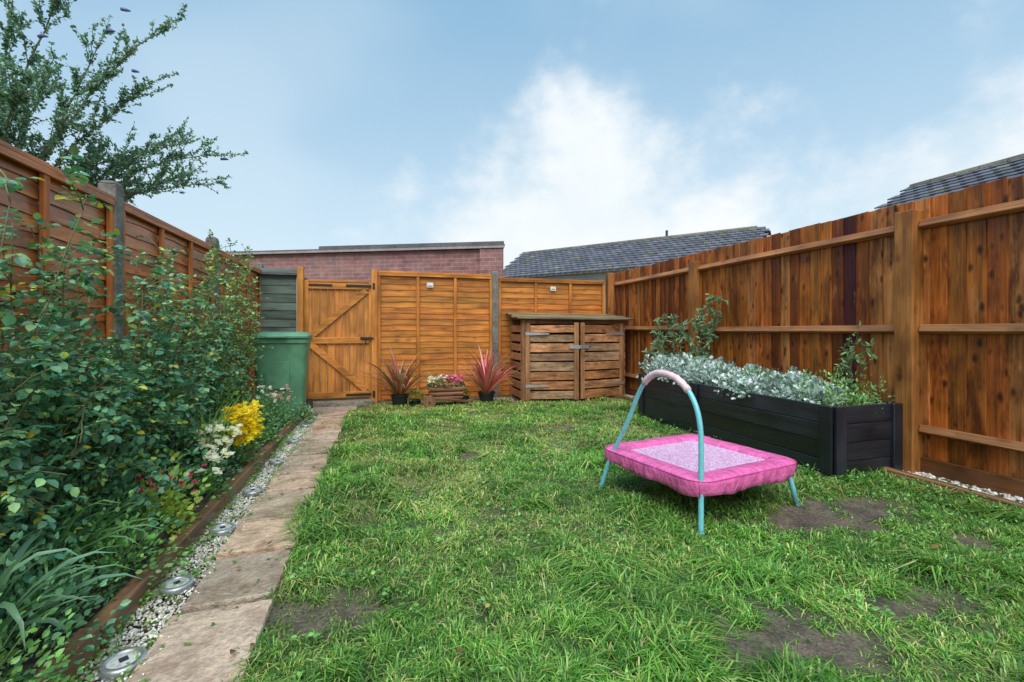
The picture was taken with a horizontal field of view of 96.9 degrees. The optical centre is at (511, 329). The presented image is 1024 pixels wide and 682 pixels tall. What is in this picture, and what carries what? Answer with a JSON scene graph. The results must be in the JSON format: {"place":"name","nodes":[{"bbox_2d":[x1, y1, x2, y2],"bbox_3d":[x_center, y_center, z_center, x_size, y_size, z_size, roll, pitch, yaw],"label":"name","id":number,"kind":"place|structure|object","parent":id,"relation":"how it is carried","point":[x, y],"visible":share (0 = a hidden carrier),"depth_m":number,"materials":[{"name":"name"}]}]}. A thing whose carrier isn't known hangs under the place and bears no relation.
{"place":"outdoors","nodes":[
{"label":"outdoors","id":0,"kind":"place"},
{"bbox_2d":[0,420,287,681],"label":"flower bed soil","id":1,"kind":"structure","parent":0,"point":[33,659],"depth_m":1.83,"materials":[{"name":"brown soil"}]},
{"bbox_2d":[0,307,91,647],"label":"bushy plant","id":2,"kind":"object","parent":1,"relation":"on","point":[64,446],"visible":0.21,"depth_m":1.61,"materials":[{"name":"green plant"}]},
{"bbox_2d":[0,593,94,681],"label":"ground cover plant","id":3,"kind":"object","parent":1,"relation":"on","point":[14,671],"visible":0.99,"depth_m":1.22,"materials":[{"name":"green plant"}]},
{"bbox_2d":[0,517,131,679],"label":"ground cover plant","id":4,"kind":"object","parent":1,"relation":"on","point":[19,588],"visible":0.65,"depth_m":1.41,"materials":[{"name":"green plant"}]},
{"bbox_2d":[0,522,140,649],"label":"strap leaf plant","id":5,"kind":"object","parent":1,"relation":"on","point":[13,618],"visible":0.89,"depth_m":1.37,"materials":[{"name":"green plant"}]},
{"bbox_2d":[0,262,144,505],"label":"bushy plant","id":6,"kind":"object","parent":1,"relation":"on","point":[67,316],"visible":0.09,"depth_m":2.08,"materials":[{"name":"green plant"}]},
{"bbox_2d":[0,476,174,600],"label":"strap leaf plant","id":7,"kind":"object","parent":1,"relation":"on","point":[45,564],"visible":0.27,"depth_m":1.67,"materials":[{"name":"green plant"}]},
{"bbox_2d":[7,402,187,589],"bbox_3d":[-1.772,0.637,1.922,0.656,0.643,0.721,0,0,-2],"label":"ivy plant","id":8,"kind":"object","parent":1,"relation":"on","point":[126,474],"visible":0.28,"depth_m":1.94,"materials":[{"name":"green plant"}]},
{"bbox_2d":[16,486,191,630],"bbox_3d":[-1.538,0.800,1.751,0.501,0.400,0.554,0,0,-45],"label":"ground cover plant","id":9,"kind":"object","parent":1,"relation":"on","point":[119,559],"visible":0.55,"depth_m":1.76,"materials":[{"name":"green plant"}]},
{"bbox_2d":[0,144,216,593],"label":"shrub","id":10,"kind":"object","parent":1,"relation":"on","point":[130,396],"visible":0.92,"depth_m":1.76,"materials":[{"name":"green plant"}]},
{"bbox_2d":[10,212,264,501],"bbox_3d":[-2.224,0.153,3.024,0.681,1.751,2.017,0,0,-16],"label":"climbing rose","id":11,"kind":"object","parent":1,"relation":"on","point":[213,358],"visible":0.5,"depth_m":3.05,"materials":[{"name":"green plant"}]},
{"bbox_2d":[89,435,210,549],"bbox_3d":[-1.766,0.763,2.207,0.472,0.486,0.492,0,0,-16],"label":"golden euonymus","id":12,"kind":"object","parent":1,"relation":"on","point":[169,510],"visible":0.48,"depth_m":2.21,"materials":[{"name":"green plant"}]},
{"bbox_2d":[76,402,234,518],"bbox_3d":[-2.022,0.652,2.432,0.700,0.616,0.654,0,0,14],"label":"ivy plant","id":13,"kind":"object","parent":1,"relation":"on","point":[195,450],"visible":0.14,"depth_m":2.55,"materials":[{"name":"green plant"}]},
{"bbox_2d":[146,328,231,472],"bbox_3d":[-2.382,0.407,3.103,0.636,1.109,0.669,0,0,30],"label":"bushy plant","id":14,"kind":"object","parent":1,"relation":"on","point":[195,416],"visible":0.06,"depth_m":3.11,"materials":[{"name":"green plant"}]},
{"bbox_2d":[169,446,236,500],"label":"plant","id":15,"kind":"object","parent":1,"relation":"on","point":[214,457],"visible":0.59,"depth_m":2.66,"materials":[{"name":"green plant"}]},
{"bbox_2d":[173,410,245,486],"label":"chrysanthemum plant","id":16,"kind":"object","parent":1,"relation":"on","point":[236,431],"visible":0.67,"depth_m":2.90,"materials":[{"name":"white plant"}]},
{"bbox_2d":[171,393,273,474],"bbox_3d":[-2.016,0.676,3.051,0.619,0.593,0.700,0,0,5],"label":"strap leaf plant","id":17,"kind":"object","parent":1,"relation":"on","point":[199,423],"visible":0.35,"depth_m":2.98,"materials":[{"name":"green plant"}]},
{"bbox_2d":[176,238,272,423],"bbox_3d":[-2.650,0.057,4.215,0.548,1.869,1.752,0,0,-16],"label":"climbing rose","id":18,"kind":"object","parent":1,"relation":"on","point":[249,350],"visible":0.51,"depth_m":4.24,"materials":[{"name":"green plant"}]},
{"bbox_2d":[183,373,265,458],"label":"bushy plant","id":19,"kind":"object","parent":1,"relation":"on","point":[222,406],"visible":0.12,"depth_m":3.49,"materials":[{"name":"green plant"}]},
{"bbox_2d":[212,399,265,467],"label":"chrysanthemum plant","id":20,"kind":"object","parent":1,"relation":"on","point":[252,428],"visible":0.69,"depth_m":3.18,"materials":[{"name":"yellow plant"}]},
{"bbox_2d":[226,374,288,439],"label":"bushy plant","id":21,"kind":"object","parent":1,"relation":"on","point":[271,404],"visible":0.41,"depth_m":4.26,"materials":[{"name":"green plant"}]},
{"bbox_2d":[232,383,294,446],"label":"bushy plant","id":22,"kind":"object","parent":1,"relation":"on","point":[265,427],"visible":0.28,"depth_m":3.94,"materials":[{"name":"green plant"}]},
{"bbox_2d":[255,383,303,425],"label":"bushy plant","id":23,"kind":"object","parent":1,"relation":"on","point":[283,408],"visible":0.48,"depth_m":4.62,"materials":[{"name":"green plant"}]},
{"bbox_2d":[82,414,317,681],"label":"path bed","id":24,"kind":"object","parent":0,"point":[150,623],"depth_m":1.70,"materials":[{"name":"grey gravel"}]},
{"bbox_2d":[158,575,194,598],"bbox_3d":[-1.350,1.034,1.827,0.120,0.033,0.120,0,0,-16],"label":"solar ground light","id":25,"kind":"object","parent":24,"relation":"on","point":[187,584],"visible":0.96,"depth_m":1.81,"materials":[{"name":"metal"}]},
{"bbox_2d":[209,522,235,537],"bbox_3d":[-1.492,1.034,2.338,0.120,0.033,0.120,0,0,-16],"label":"solar ground light","id":26,"kind":"object","parent":24,"relation":"on","point":[224,529],"visible":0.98,"depth_m":2.32,"materials":[{"name":"metal"}]},
{"bbox_2d":[300,423,311,427],"bbox_3d":[-2.214,1.034,4.877,0.120,0.033,0.120,0,0,-16],"label":"solar ground light","id":27,"kind":"object","parent":24,"relation":"on","point":[304,425],"visible":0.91,"depth_m":4.85,"materials":[{"name":"metal"}]},
{"bbox_2d":[59,382,368,518],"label":"ground","id":28,"kind":"structure","parent":0,"point":[356,398],"depth_m":7.06,"materials":[{"name":"soil"}]},
{"bbox_2d":[0,0,248,205],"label":"garden tree","id":29,"kind":"object","parent":28,"relation":"on","point":[15,99],"visible":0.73,"depth_m":3.46,"materials":[{"name":"green plant"}]},
{"bbox_2d":[0,140,263,535],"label":"lap panel fence","id":30,"kind":"object","parent":28,"relation":"on","point":[129,222],"visible":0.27,"depth_m":2.73,"materials":[{"name":"brown wood"}]},
{"bbox_2d":[28,413,305,681],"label":"bed edging board","id":31,"kind":"object","parent":28,"relation":"on","point":[134,590],"visible":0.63,"depth_m":1.80,"materials":[{"name":"brown wood"}]},
{"bbox_2d":[250,332,312,418],"bbox_3d":[-2.648,0.537,5.244,0.645,1.024,0.764,0,0,-16],"label":"wheelie bin","id":32,"kind":"object","parent":28,"relation":"on","point":[283,362],"visible":0.68,"depth_m":4.98,"materials":[{"name":"green plastic"}]},
{"bbox_2d":[257,268,307,331],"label":"garden shed","id":33,"kind":"structure","parent":28,"relation":"on","point":[279,309],"depth_m":6.27,"materials":[{"name":"grey wood"}]},
{"bbox_2d":[297,267,376,401],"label":"wooden gate","id":34,"kind":"structure","parent":28,"relation":"on","point":[358,311],"depth_m":6.32,"materials":[{"name":"brown wood"}]},
{"bbox_2d":[377,271,604,400],"bbox_3d":[-0.206,0.103,6.987,3.582,1.994,0.100,0,0,-16],"label":"lap panel fence","id":35,"kind":"object","parent":28,"relation":"on","point":[439,323],"visible":0.67,"depth_m":6.81,"materials":[{"name":"brown wood"}]},
{"bbox_2d":[75,393,1023,681],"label":"gravel","id":36,"kind":"structure","parent":28,"relation":"on","point":[161,609],"depth_m":2.00,"materials":[{"name":"white gravel"}]},
{"bbox_2d":[97,646,147,681],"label":"solar ground light","id":37,"kind":"object","parent":36,"relation":"on","point":[110,667],"visible":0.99,"depth_m":1.39,"materials":[{"name":"metal"}]},
{"bbox_2d":[69,411,333,681],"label":"gravel weeds","id":38,"kind":"object","parent":36,"relation":"on","point":[190,549],"visible":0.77,"depth_m":1.92,"materials":[{"name":"green plant"}]},
{"bbox_2d":[242,487,262,497],"bbox_3d":[-1.650,1.034,2.886,0.120,0.033,0.120,0,0,-16],"label":"solar ground light","id":39,"kind":"object","parent":36,"relation":"on","point":[253,492],"visible":0.99,"depth_m":2.86,"materials":[{"name":"metal"}]},
{"bbox_2d":[269,458,285,466],"bbox_3d":[-1.826,1.034,3.532,0.120,0.033,0.120,0,0,-16],"label":"solar ground light","id":40,"kind":"object","parent":36,"relation":"on","point":[275,461],"visible":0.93,"depth_m":3.50,"materials":[{"name":"metal"}]},
{"bbox_2d":[287,438,300,443],"bbox_3d":[-2.020,1.034,4.205,0.120,0.033,0.120,0,0,-16],"label":"solar ground light","id":41,"kind":"object","parent":36,"relation":"on","point":[291,441],"visible":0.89,"depth_m":4.16,"materials":[{"name":"metal"}]},
{"bbox_2d":[289,399,315,422],"bbox_3d":[-2.311,0.882,4.980,0.288,0.249,0.304,0,0,-16],"label":"potted sedum","id":42,"kind":"object","parent":36,"relation":"on","point":[310,416],"visible":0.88,"depth_m":4.95,"materials":[{"name":"green plant"}]},
{"bbox_2d":[605,175,1023,498],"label":"feather edge fence","id":43,"kind":"object","parent":28,"relation":"on","point":[928,293],"visible":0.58,"depth_m":3.33,"materials":[{"name":"brown wood"}]},
{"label":"walls","id":44,"kind":"object","parent":28,"relation":"on","visible":0},
{"bbox_2d":[874,153,1023,210],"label":"roof tiles","id":45,"kind":"object","parent":44,"relation":"on","point":[1011,167],"visible":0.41,"depth_m":9.56,"materials":[{"name":"grey tile"}]},
{"bbox_2d":[204,352,240,425],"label":"bushy plant","id":46,"kind":"object","parent":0,"point":[232,392],"visible":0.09,"depth_m":4.03,"materials":[{"name":"green plant"}]},
{"bbox_2d":[125,399,372,681],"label":"garden path","id":47,"kind":"structure","parent":0,"point":[226,588],"depth_m":1.80,"materials":[{"name":"stone"}]},
{"bbox_2d":[228,241,504,382],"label":"brick garage","id":48,"kind":"structure","parent":0,"point":[355,262],"depth_m":8.83,"materials":[{"name":"brick"}]},
{"bbox_2d":[0,0,1023,268],"label":"sky","id":49,"kind":"structure","parent":0,"point":[527,125],"materials":[{"name":"blue"}]},
{"bbox_2d":[220,394,1023,681],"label":"lawn","id":50,"kind":"structure","parent":0,"point":[830,646],"depth_m":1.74,"materials":[{"name":"plant"}]},
{"bbox_2d":[356,345,448,407],"bbox_3d":[-1.500,0.601,6.029,1.196,0.899,1.021,0,0,17],"label":"potted phormium","id":51,"kind":"object","parent":50,"relation":"on","point":[399,381],"visible":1,"depth_m":6.00,"materials":[{"name":"red plant"}]},
{"bbox_2d":[407,390,424,406],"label":"potted plant","id":52,"kind":"object","parent":50,"relation":"on","point":[414,401],"visible":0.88,"depth_m":6.11,"materials":[{"name":"green plant"}]},
{"bbox_2d":[423,373,473,406],"bbox_3d":[-0.895,0.840,6.263,0.684,0.460,0.371,0,0,-16],"label":"wheelbarrow planter","id":53,"kind":"object","parent":50,"relation":"on","point":[448,392],"visible":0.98,"depth_m":6.16,"materials":[{"name":"brown wood"}]},
{"bbox_2d":[461,388,470,403],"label":"potted plant","id":54,"kind":"object","parent":50,"relation":"on","point":[465,397],"visible":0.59,"depth_m":6.35,"materials":[{"name":"green plant"}]},
{"bbox_2d":[444,345,525,402],"bbox_3d":[-0.404,0.629,6.337,1.286,0.842,1.265,0,0,-16],"label":"potted phormium","id":55,"kind":"object","parent":50,"relation":"on","point":[484,374],"visible":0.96,"depth_m":6.28,"materials":[{"name":"red plant"}]},
{"bbox_2d":[179,399,939,653],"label":"fallen leaves","id":56,"kind":"object","parent":50,"relation":"on","point":[503,595],"visible":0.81,"depth_m":2.07,"materials":[{"name":"brown plant"}]},
{"bbox_2d":[506,313,633,401],"bbox_3d":[0.875,0.389,6.865,1.832,1.303,0.776,0,0,-16],"label":"wooden storage cupboard","id":57,"kind":"object","parent":50,"relation":"on","point":[548,356],"visible":0.98,"depth_m":6.56,"materials":[{"name":"brown wood"}]},
{"bbox_2d":[597,370,801,535],"bbox_3d":[1.135,0.640,2.802,0.885,0.829,0.835,0,0,-28],"label":"toddler trampoline","id":58,"kind":"object","parent":50,"relation":"on","point":[700,465],"visible":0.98,"depth_m":2.59,"materials":[{"name":"pink plastic"}]},
{"bbox_2d":[638,373,902,479],"bbox_3d":[2.127,0.785,4.293,0.649,0.530,2.443,0,0,-16],"label":"raised planter box","id":59,"kind":"object","parent":50,"relation":"on","point":[862,438],"visible":0.72,"depth_m":3.36,"materials":[{"name":"wood"}]},
{"bbox_2d":[642,294,727,361],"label":"climbing plant","id":60,"kind":"object","parent":59,"relation":"on","point":[681,328],"visible":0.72,"depth_m":5.36,"materials":[{"name":"green plant"}]},
{"bbox_2d":[636,352,848,405],"bbox_3d":[2.099,0.431,4.373,0.772,0.374,2.320,0,0,-16],"label":"silver ragwort","id":61,"kind":"object","parent":59,"relation":"on","point":[782,385],"visible":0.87,"depth_m":4.03,"materials":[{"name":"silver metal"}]},
{"bbox_2d":[686,357,895,413],"bbox_3d":[2.196,0.444,4.180,0.649,0.327,2.173,0,0,-16],"label":"planter greenery","id":62,"kind":"object","parent":59,"relation":"on","point":[864,398],"visible":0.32,"depth_m":3.34,"materials":[{"name":"green plant"}]},
{"bbox_2d":[833,321,877,404],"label":"climbing plant","id":63,"kind":"object","parent":59,"relation":"on","point":[846,367],"visible":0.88,"depth_m":3.52,"materials":[{"name":"green plant"}]},
{"bbox_2d":[615,393,1023,512],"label":"lawn edging board","id":64,"kind":"object","parent":50,"relation":"on","point":[943,485],"visible":0.24,"depth_m":2.84,"materials":[{"name":"brown wood"}]},
{"bbox_2d":[527,242,723,280],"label":"walls","id":65,"kind":"structure","parent":0,"point":[597,276],"depth_m":18.46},
{"bbox_2d":[504,267,636,277],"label":"fascia and frames","id":66,"kind":"structure","parent":65,"relation":"attached to","point":[592,271],"depth_m":18.37,"materials":[{"name":"black paint"}]},
{"bbox_2d":[503,226,770,277],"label":"roof tiles","id":67,"kind":"object","parent":65,"relation":"on","point":[629,253],"visible":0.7,"depth_m":18.25,"materials":[{"name":"grey tile"}]}
]}

